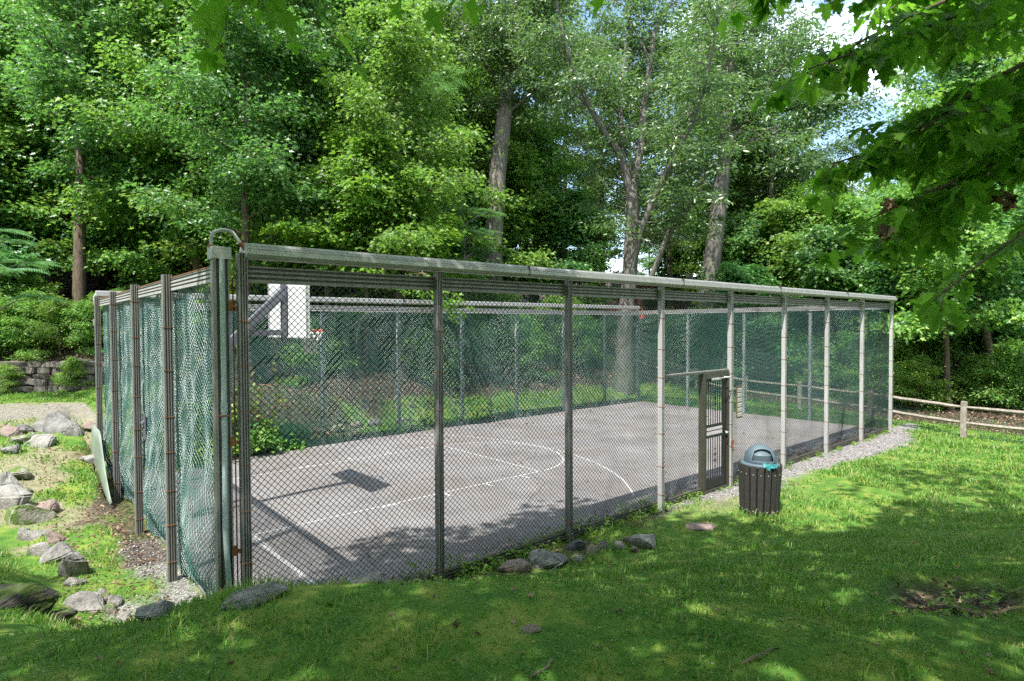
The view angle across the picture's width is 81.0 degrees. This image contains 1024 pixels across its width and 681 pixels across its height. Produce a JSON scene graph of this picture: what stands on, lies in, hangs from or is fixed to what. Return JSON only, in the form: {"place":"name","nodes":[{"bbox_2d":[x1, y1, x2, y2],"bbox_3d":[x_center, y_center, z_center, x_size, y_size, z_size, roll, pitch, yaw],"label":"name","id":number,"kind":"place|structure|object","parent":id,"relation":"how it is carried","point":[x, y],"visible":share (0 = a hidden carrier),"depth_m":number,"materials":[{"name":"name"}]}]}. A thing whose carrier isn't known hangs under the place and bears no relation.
{"place":"outdoors","nodes":[
{"label":"outdoors","id":0,"kind":"place"},
{"bbox_2d":[140,284,323,439],"bbox_3d":[-4.691,0.223,10.376,2.781,2.532,1.744,-1,2,-21],"label":"basketball hoop","id":1,"kind":"object","parent":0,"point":[143,422],"visible":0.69,"depth_m":10.36,"materials":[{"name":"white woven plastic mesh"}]},
{"bbox_2d":[0,403,917,618],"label":"gravel","id":2,"kind":"structure","parent":0,"point":[129,556],"depth_m":12.88,"materials":[{"name":"gravel"}]},
{"bbox_2d":[0,242,1023,680],"bbox_3d":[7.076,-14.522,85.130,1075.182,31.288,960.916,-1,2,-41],"label":"ground","id":3,"kind":"structure","parent":0,"point":[682,516],"depth_m":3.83,"materials":[{"name":"plant"}]},
{"bbox_2d":[0,484,32,509],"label":"stone","id":4,"kind":"object","parent":3,"relation":"on","point":[13,495],"visible":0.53,"depth_m":10.04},
{"bbox_2d":[0,293,45,356],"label":"leafy shrub","id":5,"kind":"object","parent":3,"relation":"on","point":[12,314],"visible":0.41,"depth_m":22.94,"materials":[{"name":"green plant"}]},
{"bbox_2d":[0,145,57,345],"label":"young maple","id":6,"kind":"object","parent":3,"relation":"on","point":[18,255],"visible":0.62,"depth_m":24.50,"materials":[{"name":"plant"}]},
{"bbox_2d":[0,580,59,614],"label":"stone","id":7,"kind":"object","parent":3,"relation":"on","point":[43,598],"visible":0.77,"depth_m":5.84,"materials":[{"name":"stone"}]},
{"bbox_2d":[4,504,56,525],"bbox_3d":[-7.855,2.884,9.772,0.702,0.514,0.450,-1,2,-35],"label":"stone","id":8,"kind":"object","parent":3,"relation":"on","point":[23,514],"visible":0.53,"depth_m":9.64,"materials":[{"name":"stone"}]},
{"bbox_2d":[0,229,69,310],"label":"tree of heaven","id":9,"kind":"object","parent":3,"relation":"on","point":[5,270],"visible":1,"depth_m":19.81,"materials":[{"name":"green plant"}]},
{"bbox_2d":[0,286,73,361],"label":"leafy shrub","id":10,"kind":"object","parent":3,"relation":"on","point":[25,309],"visible":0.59,"depth_m":22.76,"materials":[{"name":"green plant"}]},
{"bbox_2d":[6,270,67,325],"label":"leafy shrub","id":11,"kind":"object","parent":3,"relation":"on","point":[32,277],"visible":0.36,"depth_m":24.90,"materials":[{"name":"green plant"}]},
{"bbox_2d":[0,117,93,294],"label":"young maple","id":12,"kind":"object","parent":3,"relation":"on","point":[5,171],"visible":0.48,"depth_m":26.25,"materials":[{"name":"green plant"}]},
{"bbox_2d":[33,410,71,433],"bbox_3d":[-10.176,1.948,13.448,0.848,0.777,0.648,-3,-7,5],"label":"stone","id":13,"kind":"object","parent":3,"relation":"on","point":[56,421],"visible":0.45,"depth_m":13.28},
{"bbox_2d":[0,82,110,293],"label":"young maple","id":14,"kind":"object","parent":3,"relation":"on","point":[9,207],"visible":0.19,"depth_m":26.88,"materials":[{"name":"green plant"}]},
{"bbox_2d":[10,292,103,362],"bbox_3d":[-17.412,-0.433,23.002,2.750,2.878,3.024,1,2,33],"label":"leafy shrub","id":15,"kind":"object","parent":3,"relation":"on","point":[53,307],"visible":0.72,"depth_m":22.78,"materials":[{"name":"green plant"}]},
{"bbox_2d":[0,0,116,274],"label":"leafy maple","id":16,"kind":"object","parent":3,"relation":"on","point":[54,198],"visible":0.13,"depth_m":27.14,"materials":[{"name":"green plant"}]},
{"bbox_2d":[0,0,121,274],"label":"leafy maple","id":17,"kind":"object","parent":3,"relation":"on","point":[20,107],"visible":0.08,"depth_m":27.16,"materials":[{"name":"green plant"}]},
{"bbox_2d":[46,355,93,394],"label":"leafy shrub","id":18,"kind":"object","parent":3,"relation":"on","point":[71,363],"visible":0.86,"depth_m":21.85,"materials":[{"name":"green plant"}]},
{"bbox_2d":[58,551,90,576],"bbox_3d":[-5.572,2.921,7.651,0.379,0.495,0.306,1,2,38],"label":"stone","id":19,"kind":"object","parent":3,"relation":"on","point":[74,563],"visible":0.78,"depth_m":7.57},
{"bbox_2d":[51,297,109,355],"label":"leafy shrub","id":20,"kind":"object","parent":3,"relation":"on","point":[80,314],"visible":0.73,"depth_m":22.97,"materials":[{"name":"green plant"}]},
{"bbox_2d":[63,591,104,612],"bbox_3d":[-4.774,2.946,6.716,0.517,0.227,0.358,6,4,-4],"label":"stone","id":21,"kind":"object","parent":3,"relation":"on","point":[90,601],"visible":0.81,"depth_m":6.65,"materials":[{"name":"stone"}]},
{"bbox_2d":[0,0,200,328],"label":"maple tree","id":22,"kind":"object","parent":3,"relation":"on","point":[44,48],"visible":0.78,"depth_m":24.29,"materials":[{"name":"green plant"}]},
{"bbox_2d":[91,422,113,506],"bbox_3d":[-7.919,2.322,11.526,0.114,1.210,2.600,-1,2,-41],"label":"plastic sheet","id":23,"kind":"object","parent":3,"relation":"on","point":[96,447],"visible":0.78,"depth_m":11.26,"materials":[{"name":"plastic"}]},
{"bbox_2d":[57,122,185,301],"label":"young maple","id":24,"kind":"object","parent":3,"relation":"on","point":[91,231],"visible":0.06,"depth_m":27.05,"materials":[{"name":"green plant"}]},
{"bbox_2d":[0,358,267,392],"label":"stone wall","id":25,"kind":"structure","parent":3,"relation":"on","point":[40,373],"depth_m":22.06,"materials":[{"name":"stone"}]},
{"bbox_2d":[23,0,257,315],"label":"leafy maple","id":26,"kind":"object","parent":3,"relation":"on","point":[106,216],"visible":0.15,"depth_m":25.23,"materials":[{"name":"green plant"}]},
{"bbox_2d":[134,600,174,620],"bbox_3d":[-2.281,1.757,3.876,0.279,0.169,0.282,-8,3,6],"label":"stone","id":27,"kind":"object","parent":3,"relation":"on","point":[145,611],"visible":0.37,"depth_m":3.80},
{"bbox_2d":[82,143,234,302],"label":"young maple","id":28,"kind":"object","parent":3,"relation":"on","point":[142,269],"visible":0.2,"depth_m":25.22,"materials":[{"name":"green plant"}]},
{"bbox_2d":[35,0,282,335],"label":"maple tree","id":29,"kind":"object","parent":3,"relation":"on","point":[153,10],"visible":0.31,"depth_m":23.88,"materials":[{"name":"green plant"}]},
{"bbox_2d":[94,228,243,597],"bbox_3d":[-5.707,0.947,9.275,0.360,4.193,9.346,-1,2,-41],"label":"court fence","id":30,"kind":"object","parent":3,"relation":"on","point":[215,274],"visible":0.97,"depth_m":7.49,"materials":[{"name":"metal"}]},
{"bbox_2d":[117,12,313,329],"bbox_3d":[-11.165,-7.762,27.065,11.322,15.818,10.324,-1,2,-34],"label":"leafy maple","id":31,"kind":"object","parent":3,"relation":"on","point":[195,253],"visible":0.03,"depth_m":24.23,"materials":[{"name":"green plant"}]},
{"bbox_2d":[101,0,353,383],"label":"maple tree","id":32,"kind":"object","parent":3,"relation":"on","point":[245,35],"visible":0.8,"depth_m":20.44,"materials":[{"name":"green plant"}]},
{"bbox_2d":[221,581,288,610],"bbox_3d":[-1.602,1.594,3.751,0.391,0.085,0.295,-8,5,-13],"label":"stone","id":33,"kind":"object","parent":3,"relation":"on","point":[241,596],"visible":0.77,"depth_m":3.69,"materials":[{"name":"stone"}]},
{"bbox_2d":[234,414,285,454],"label":"leafy shrub","id":34,"kind":"object","parent":3,"relation":"on","point":[260,439],"visible":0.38,"depth_m":14.66,"materials":[{"name":"green plant"}]},
{"bbox_2d":[155,0,402,370],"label":"maple tree","id":35,"kind":"object","parent":3,"relation":"on","point":[308,43],"visible":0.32,"depth_m":22.45,"materials":[{"name":"green plant"}]},
{"bbox_2d":[91,0,485,85],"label":"shade maple","id":36,"kind":"object","parent":3,"relation":"on","point":[211,18],"visible":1,"depth_m":3.25,"materials":[{"name":"green plant"}]},
{"bbox_2d":[264,417,320,450],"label":"leafy shrub","id":37,"kind":"object","parent":3,"relation":"on","point":[297,439],"visible":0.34,"depth_m":15.59,"materials":[{"name":"green plant"}]},
{"bbox_2d":[214,0,391,359],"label":"maple tree","id":38,"kind":"object","parent":3,"relation":"on","point":[322,110],"visible":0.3,"depth_m":23.41,"materials":[{"name":"green plant"}]},
{"bbox_2d":[196,38,415,318],"bbox_3d":[-9.099,-6.098,25.713,9.707,13.718,8.996,0,1,18],"label":"leafy maple","id":39,"kind":"object","parent":3,"relation":"on","point":[252,223],"visible":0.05,"depth_m":24.35,"materials":[{"name":"green plant"}]},
{"bbox_2d":[277,312,359,388],"bbox_3d":[-6.971,0.434,21.344,3.024,2.878,2.750,-1,2,-35],"label":"leafy shrub","id":40,"kind":"object","parent":3,"relation":"on","point":[334,340],"visible":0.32,"depth_m":21.28,"materials":[{"name":"green plant"}]},
{"bbox_2d":[250,119,481,371],"bbox_3d":[-5.324,-3.199,22.251,8.023,9.812,7.967,-1,2,-41],"label":"young maple","id":41,"kind":"object","parent":3,"relation":"on","point":[358,147],"visible":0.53,"depth_m":21.24,"materials":[{"name":"green plant"}]},
{"bbox_2d":[319,289,412,366],"bbox_3d":[-5.743,-0.328,23.222,3.780,3.598,3.438,-1,2,-39],"label":"leafy shrub","id":42,"kind":"object","parent":3,"relation":"on","point":[354,319],"visible":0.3,"depth_m":22.78,"materials":[{"name":"green plant"}]},
{"bbox_2d":[93,291,639,470],"bbox_3d":[-1.802,0.771,18.778,18.618,4.034,0.358,-1,2,-41],"label":"court fence","id":43,"kind":"object","parent":3,"relation":"on","point":[101,294],"visible":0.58,"depth_m":17.80,"materials":[{"name":"metal"}]},
{"bbox_2d":[174,343,285,457],"bbox_3d":[-6.746,1.437,14.373,2.665,2.840,0.408,-1,2,-41],"label":"climbing vine","id":44,"kind":"object","parent":43,"relation":"attached to","point":[278,394],"visible":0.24,"depth_m":14.61,"materials":[{"name":"green plant"}]},
{"bbox_2d":[289,0,464,333],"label":"maple tree","id":45,"kind":"object","parent":3,"relation":"on","point":[343,14],"visible":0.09,"depth_m":25.42,"materials":[{"name":"green plant"}]},
{"bbox_2d":[267,0,505,375],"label":"maple tree","id":46,"kind":"object","parent":3,"relation":"on","point":[394,35],"visible":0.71,"depth_m":21.50,"materials":[{"name":"green plant"}]},
{"bbox_2d":[312,0,473,312],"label":"maple tree","id":47,"kind":"object","parent":3,"relation":"on","point":[434,137],"visible":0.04,"depth_m":25.37,"materials":[{"name":"green plant"}]},
{"bbox_2d":[300,9,506,305],"bbox_3d":[-5.812,-7.181,27.784,10.726,14.986,9.781,0,1,6],"label":"leafy maple","id":48,"kind":"object","parent":3,"relation":"on","point":[474,239],"visible":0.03,"depth_m":27.07,"materials":[{"name":"green plant"}]},
{"bbox_2d":[359,22,470,148],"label":"tree of heaven","id":49,"kind":"object","parent":3,"relation":"on","point":[447,79],"visible":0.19,"depth_m":26.65,"materials":[{"name":"green plant"}]},
{"bbox_2d":[400,321,472,387],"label":"leafy shrub","id":50,"kind":"object","parent":3,"relation":"on","point":[422,349],"visible":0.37,"depth_m":22.23,"materials":[{"name":"green plant"}]},
{"bbox_2d":[410,296,521,382],"bbox_3d":[-2.000,0.081,23.772,4.158,3.958,3.782,-1,2,-35],"label":"leafy shrub","id":51,"kind":"object","parent":3,"relation":"on","point":[457,327],"visible":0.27,"depth_m":23.75,"materials":[{"name":"green plant"}]},
{"bbox_2d":[426,179,511,324],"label":"young maple","id":52,"kind":"object","parent":3,"relation":"on","point":[473,223],"visible":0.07,"depth_m":30.31,"materials":[{"name":"green plant"}]},
{"bbox_2d":[445,207,507,373],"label":"tree of heaven","id":53,"kind":"object","parent":3,"relation":"on","point":[482,231],"visible":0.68,"depth_m":24.52,"materials":[{"name":"green plant"}]},
{"bbox_2d":[110,400,879,594],"bbox_3d":[1.064,2.752,15.632,18.290,0.001,9.748,-1,2,-41],"label":"court","id":54,"kind":"object","parent":3,"relation":"on","point":[298,496],"visible":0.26,"depth_m":11.83,"materials":[{"name":"asphalt"}]},
{"bbox_2d":[178,434,634,584],"bbox_3d":[-2.025,2.833,12.811,7.862,0.001,9.152,-1,2,-41],"label":"court marking","id":55,"kind":"object","parent":54,"relation":"on","point":[285,561],"visible":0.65,"depth_m":11.04,"materials":[{"name":"white paint"}]},
{"bbox_2d":[456,292,544,359],"bbox_3d":[-0.995,-0.572,26.814,4.536,4.318,4.126,-1,1,-10],"label":"leafy shrub","id":56,"kind":"object","parent":3,"relation":"on","point":[494,299],"visible":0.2,"depth_m":26.72,"materials":[{"name":"green plant"}]},
{"bbox_2d":[412,0,595,335],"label":"old tree","id":57,"kind":"object","parent":3,"relation":"on","point":[508,78],"visible":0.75,"depth_m":31.27,"materials":[{"name":"green plant"}]},
{"bbox_2d":[434,58,576,281],"bbox_3d":[-1.122,-8.647,34.935,10.416,15.884,11.240,-1,1,-13],"label":"leafy maple","id":58,"kind":"object","parent":3,"relation":"on","point":[499,196],"visible":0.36,"depth_m":33.82,"materials":[{"name":"green plant"}]},
{"bbox_2d":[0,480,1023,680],"bbox_3d":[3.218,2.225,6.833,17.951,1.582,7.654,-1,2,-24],"label":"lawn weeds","id":59,"kind":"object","parent":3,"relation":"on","point":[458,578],"visible":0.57,"depth_m":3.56,"materials":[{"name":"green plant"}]},
{"bbox_2d":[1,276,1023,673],"bbox_3d":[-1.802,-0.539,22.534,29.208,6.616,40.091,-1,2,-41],"label":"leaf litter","id":60,"kind":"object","parent":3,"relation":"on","point":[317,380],"visible":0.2,"depth_m":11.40,"materials":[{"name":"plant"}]},
{"bbox_2d":[461,139,563,302],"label":"young maple","id":61,"kind":"object","parent":3,"relation":"on","point":[515,215],"visible":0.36,"depth_m":33.53,"materials":[{"name":"green plant"}]},
{"bbox_2d":[434,0,602,245],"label":"tall ash","id":62,"kind":"object","parent":3,"relation":"on","point":[485,101],"visible":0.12,"depth_m":35.69,"materials":[{"name":"green plant"}]},
{"bbox_2d":[489,314,558,380],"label":"leafy shrub","id":63,"kind":"object","parent":3,"relation":"on","point":[523,344],"visible":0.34,"depth_m":25.63,"materials":[{"name":"green plant"}]},
{"bbox_2d":[471,0,623,309],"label":"tall ash","id":64,"kind":"object","parent":3,"relation":"on","point":[576,131],"visible":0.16,"depth_m":38.83,"materials":[{"name":"green plant"}]},
{"bbox_2d":[528,549,567,570],"bbox_3d":[0.407,2.925,7.809,0.520,0.289,0.711,9,-1,18],"label":"stone","id":65,"kind":"object","parent":3,"relation":"on","point":[542,559],"visible":0.81,"depth_m":7.87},
{"bbox_2d":[509,181,618,323],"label":"young maple","id":66,"kind":"object","parent":3,"relation":"on","point":[570,198],"visible":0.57,"depth_m":35.11,"materials":[{"name":"green plant"}]},
{"bbox_2d":[503,100,624,298],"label":"leafy maple","id":67,"kind":"object","parent":3,"relation":"on","point":[562,167],"visible":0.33,"depth_m":36.35,"materials":[{"name":"green plant"}]},
{"bbox_2d":[235,243,896,585],"bbox_3d":[4.271,0.909,11.886,18.385,4.079,0.393,-1,2,-41],"label":"court fence","id":68,"kind":"object","parent":3,"relation":"on","point":[438,283],"visible":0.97,"depth_m":8.54,"materials":[{"name":"metal"}]},
{"bbox_2d":[706,377,727,489],"bbox_3d":[3.939,1.772,11.528,0.755,2.095,0.103,-1,2,-41],"label":"door","id":69,"kind":"structure","parent":68,"relation":"in","point":[712,482],"depth_m":11.58,"materials":[{"name":"black metal"}]},
{"bbox_2d":[524,295,607,367],"bbox_3d":[1.995,-0.206,27.852,4.536,4.318,4.126,0,1,-3],"label":"leafy shrub","id":70,"kind":"object","parent":3,"relation":"on","point":[555,297],"visible":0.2,"depth_m":27.70,"materials":[{"name":"green plant"}]},
{"bbox_2d":[561,282,616,364],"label":"leafy shrub","id":71,"kind":"object","parent":3,"relation":"on","point":[589,298],"visible":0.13,"depth_m":30.28,"materials":[{"name":"green plant"}]},
{"bbox_2d":[547,1,681,286],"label":"tall ash","id":72,"kind":"object","parent":3,"relation":"on","point":[598,27],"visible":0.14,"depth_m":45.08,"materials":[{"name":"green plant"}]},
{"bbox_2d":[567,52,702,323],"bbox_3d":[7.276,-9.332,38.500,9.248,18.002,9.444,0,2,23],"label":"tall ash","id":73,"kind":"object","parent":3,"relation":"on","point":[648,230],"visible":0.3,"depth_m":37.72,"materials":[{"name":"green plant"}]},
{"bbox_2d":[497,0,831,395],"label":"smooth barked tree","id":74,"kind":"object","parent":3,"relation":"on","point":[633,230],"visible":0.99,"depth_m":25.97,"materials":[{"name":"green plant"}]},
{"bbox_2d":[636,245,695,321],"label":"young maple","id":75,"kind":"object","parent":3,"relation":"on","point":[661,263],"visible":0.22,"depth_m":45.13,"materials":[{"name":"green plant"}]},
{"bbox_2d":[317,400,1023,619],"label":"edge weeds","id":76,"kind":"object","parent":3,"relation":"on","point":[968,596],"visible":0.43,"depth_m":7.83,"materials":[{"name":"green plant"}]},
{"bbox_2d":[606,26,740,327],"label":"tall ash","id":77,"kind":"object","parent":3,"relation":"on","point":[669,261],"visible":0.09,"depth_m":43.43,"materials":[{"name":"green plant"}]},
{"bbox_2d":[652,196,737,313],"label":"young maple","id":78,"kind":"object","parent":3,"relation":"on","point":[699,251],"visible":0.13,"depth_m":40.02,"materials":[{"name":"green plant"}]},
{"bbox_2d":[665,302,735,382],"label":"leafy shrub","id":79,"kind":"object","parent":3,"relation":"on","point":[696,307],"visible":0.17,"depth_m":29.43,"materials":[{"name":"green plant"}]},
{"bbox_2d":[616,0,785,313],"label":"tall ash","id":80,"kind":"object","parent":3,"relation":"on","point":[705,181],"visible":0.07,"depth_m":40.75,"materials":[{"name":"green plant"}]},
{"bbox_2d":[661,123,806,313],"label":"leafy maple","id":81,"kind":"object","parent":3,"relation":"on","point":[742,184],"visible":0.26,"depth_m":37.08,"materials":[{"name":"green plant"}]},
{"bbox_2d":[690,205,795,346],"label":"young maple","id":82,"kind":"object","parent":3,"relation":"on","point":[739,246],"visible":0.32,"depth_m":32.83,"materials":[{"name":"green plant"}]},
{"bbox_2d":[690,255,801,385],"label":"young maple","id":83,"kind":"object","parent":3,"relation":"on","point":[734,272],"visible":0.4,"depth_m":27.55,"materials":[{"name":"green plant"}]},
{"bbox_2d":[738,444,782,516],"bbox_3d":[4.192,2.327,10.148,0.694,1.150,0.698,1,2,9],"label":"litter bin","id":84,"kind":"object","parent":3,"relation":"on","point":[759,488],"visible":0.98,"depth_m":9.91,"materials":[{"name":"wood"}]},
{"bbox_2d":[638,306,887,427],"bbox_3d":[8.212,0.762,21.287,0.227,3.830,9.153,-1,2,-41],"label":"court fence","id":85,"kind":"object","parent":3,"relation":"on","point":[788,339],"visible":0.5,"depth_m":20.69,"materials":[{"name":"metal"}]},
{"bbox_2d":[682,1,873,274],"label":"tall ash","id":86,"kind":"object","parent":3,"relation":"on","point":[773,167],"visible":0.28,"depth_m":34.66,"materials":[{"name":"green plant"}]},
{"bbox_2d":[658,0,908,355],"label":"old tree","id":87,"kind":"object","parent":3,"relation":"on","point":[824,107],"visible":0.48,"depth_m":31.81,"materials":[{"name":"green plant"}]},
{"bbox_2d":[760,328,824,392],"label":"leafy shrub","id":88,"kind":"object","parent":3,"relation":"on","point":[801,344],"visible":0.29,"depth_m":26.91,"materials":[{"name":"green plant"}]},
{"bbox_2d":[739,114,848,286],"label":"maple tree","id":89,"kind":"object","parent":3,"relation":"on","point":[829,162],"visible":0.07,"depth_m":37.02,"materials":[{"name":"green plant"}]},
{"bbox_2d":[733,184,868,326],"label":"young maple","id":90,"kind":"object","parent":3,"relation":"on","point":[788,238],"visible":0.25,"depth_m":30.23,"materials":[{"name":"green plant"}]},
{"bbox_2d":[752,179,867,344],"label":"leafy maple","id":91,"kind":"object","parent":3,"relation":"on","point":[765,258],"visible":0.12,"depth_m":30.95,"materials":[{"name":"green plant"}]},
{"bbox_2d":[599,338,1023,441],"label":"rail fence","id":92,"kind":"object","parent":3,"relation":"on","point":[964,407],"visible":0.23,"depth_m":17.26,"materials":[{"name":"brown wood"}]},
{"bbox_2d":[762,214,910,387],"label":"young maple","id":93,"kind":"object","parent":3,"relation":"on","point":[826,277],"visible":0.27,"depth_m":26.31,"materials":[{"name":"green plant"}]},
{"bbox_2d":[715,0,1023,335],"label":"overhanging maple","id":94,"kind":"object","parent":3,"relation":"on","point":[971,131],"visible":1,"depth_m":4.86,"materials":[{"name":"green plant"}]},
{"bbox_2d":[801,178,981,348],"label":"young maple","id":95,"kind":"object","parent":3,"relation":"on","point":[855,202],"visible":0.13,"depth_m":27.79,"materials":[{"name":"green plant"}]},
{"bbox_2d":[850,334,950,405],"bbox_3d":[14.817,1.343,23.465,3.402,3.238,3.094,0,1,8],"label":"leafy shrub","id":96,"kind":"object","parent":3,"relation":"on","point":[898,353],"visible":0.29,"depth_m":23.36,"materials":[{"name":"green plant"}]},
{"bbox_2d":[875,352,959,411],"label":"leafy shrub","id":97,"kind":"object","parent":3,"relation":"on","point":[916,365],"visible":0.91,"depth_m":21.56,"materials":[{"name":"green plant"}]},
{"bbox_2d":[818,233,1023,408],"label":"young maple","id":98,"kind":"object","parent":3,"relation":"on","point":[879,271],"visible":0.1,"depth_m":23.75,"materials":[{"name":"green plant"}]},
{"bbox_2d":[850,60,996,354],"bbox_3d":[20.238,-5.088,28.561,10.324,15.818,11.322,0,2,28],"label":"leafy maple","id":99,"kind":"object","parent":3,"relation":"on","point":[921,105],"visible":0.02,"depth_m":28.72,"materials":[{"name":"green plant"}]},
{"bbox_2d":[835,182,1023,410],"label":"tree","id":100,"kind":"object","parent":3,"relation":"on","point":[912,325],"visible":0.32,"depth_m":20.52,"materials":[{"name":"green plant"}]},
{"bbox_2d":[893,336,972,400],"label":"leafy shrub","id":101,"kind":"object","parent":3,"relation":"on","point":[937,361],"visible":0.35,"depth_m":23.64,"materials":[{"name":"green plant"}]},
{"bbox_2d":[843,151,1023,404],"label":"tree","id":102,"kind":"object","parent":3,"relation":"on","point":[1019,294],"visible":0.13,"depth_m":21.99,"materials":[{"name":"green plant"}]},
{"bbox_2d":[853,13,1015,359],"bbox_3d":[24.242,-9.458,33.239,10.367,22.317,11.664,-2,2,-41],"label":"maple tree","id":103,"kind":"object","parent":3,"relation":"on","point":[961,70],"visible":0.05,"depth_m":33.34,"materials":[{"name":"green plant"}]},
{"bbox_2d":[950,352,1013,407],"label":"leafy shrub","id":104,"kind":"object","parent":3,"relation":"on","point":[978,384],"visible":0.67,"depth_m":21.67,"materials":[{"name":"green plant"}]},
{"bbox_2d":[964,336,1023,410],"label":"leafy shrub","id":105,"kind":"object","parent":3,"relation":"on","point":[1012,357],"visible":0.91,"depth_m":20.94,"materials":[{"name":"green plant"}]},
{"bbox_2d":[449,0,1000,275],"label":"sky","id":106,"kind":"structure","parent":0,"point":[834,20],"materials":[{"name":"white"}]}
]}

